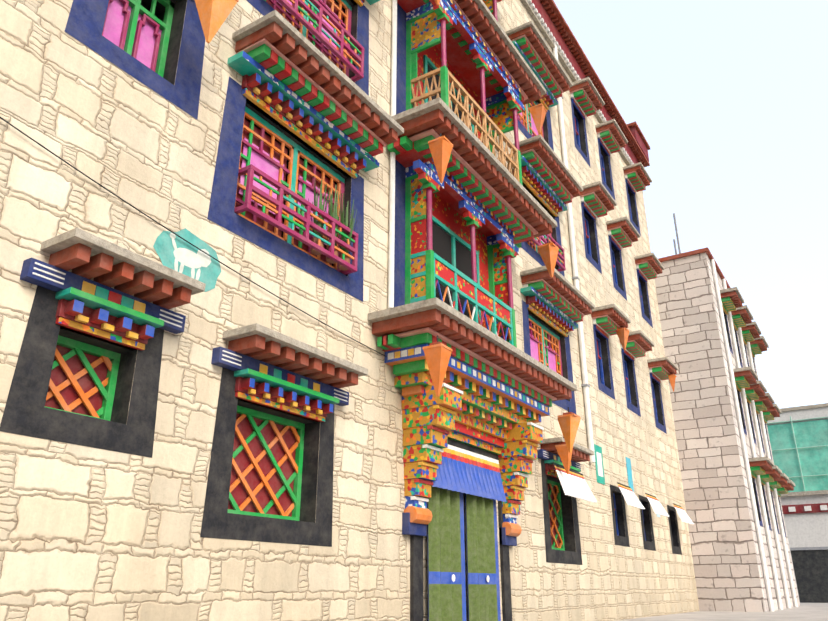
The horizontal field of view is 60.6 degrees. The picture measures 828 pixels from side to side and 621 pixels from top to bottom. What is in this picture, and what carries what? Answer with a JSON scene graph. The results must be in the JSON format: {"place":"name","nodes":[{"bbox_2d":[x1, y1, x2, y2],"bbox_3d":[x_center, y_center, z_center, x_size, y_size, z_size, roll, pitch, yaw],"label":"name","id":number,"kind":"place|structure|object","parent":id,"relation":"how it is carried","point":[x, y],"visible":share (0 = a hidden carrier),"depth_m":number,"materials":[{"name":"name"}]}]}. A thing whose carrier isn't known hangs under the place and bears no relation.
{"place":"outdoors","nodes":[
{"label":"outdoors","id":0,"kind":"place"},
{"bbox_2d":[368,0,576,620],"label":"central bay","id":1,"kind":"object","parent":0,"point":[469,85],"visible":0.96,"depth_m":10.60,"materials":[{"name":"multicoloured wood"}]},
{"bbox_2d":[427,481,500,620],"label":"door","id":2,"kind":"structure","parent":1,"relation":"hanging from","point":[446,566],"depth_m":9.32,"materials":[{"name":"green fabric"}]},
{"bbox_2d":[553,0,827,408],"label":"sky","id":3,"kind":"structure","parent":0,"point":[728,99],"materials":[{"name":"white"}]},
{"bbox_2d":[617,601,827,620],"bbox_3d":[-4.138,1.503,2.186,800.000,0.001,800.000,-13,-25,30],"label":"ground","id":4,"kind":"structure","parent":0,"point":[810,612],"depth_m":16.70,"materials":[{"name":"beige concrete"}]},
{"bbox_2d":[0,0,699,620],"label":"stone wall","id":5,"kind":"structure","parent":4,"relation":"on","point":[92,534],"depth_m":6.73,"materials":[{"name":"beige stone"}]},
{"bbox_2d":[0,0,659,516],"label":"pipes and cables","id":6,"kind":"object","parent":5,"relation":"attached to","point":[186,252],"visible":0.92,"depth_m":9.35,"materials":[{"name":"white metal"}]},
{"bbox_2d":[0,0,681,564],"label":"windows","id":7,"kind":"structure","parent":5,"relation":"attached to","point":[298,84],"depth_m":7.38,"materials":[{"name":"multicoloured wood"}]},
{"bbox_2d":[45,0,562,547],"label":"window lattices","id":8,"kind":"object","parent":7,"relation":"attached to","point":[263,470],"depth_m":7.33,"materials":[{"name":"orange wood"}]},
{"bbox_2d":[308,179,356,270],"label":"potted plants","id":9,"kind":"object","parent":7,"relation":"on","point":[332,211],"visible":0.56,"depth_m":8.41,"materials":[{"name":"green plant"}]},
{"bbox_2d":[195,0,676,473],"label":"hanging lanterns","id":10,"kind":"object","parent":7,"relation":"hanging from","point":[213,15],"visible":0.92,"depth_m":9.31,"materials":[{"name":"orange fabric"}]},
{"bbox_2d":[432,444,693,523],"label":"awnings","id":11,"kind":"object","parent":7,"relation":"attached to","point":[466,472],"visible":0.9,"depth_m":10.17,"materials":[{"name":"white fabric"}]},
{"bbox_2d":[520,0,649,190],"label":"roof cornice","id":12,"kind":"structure","parent":5,"relation":"on","point":[549,20],"depth_m":19.96,"materials":[{"name":"red paint"}]},
{"bbox_2d":[655,247,799,611],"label":"neighboring building","id":13,"kind":"structure","parent":4,"relation":"on","point":[728,568],"depth_m":21.35,"materials":[{"name":"grey stone"}]},
{"bbox_2d":[673,213,797,611],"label":"building trim","id":14,"kind":"structure","parent":13,"relation":"attached to","point":[761,469],"depth_m":23.48,"materials":[{"name":"white paint"}]},
{"bbox_2d":[767,403,827,602],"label":"buildings","id":15,"kind":"structure","parent":0,"point":[798,436],"depth_m":42.22,"materials":[{"name":"white concrete"}]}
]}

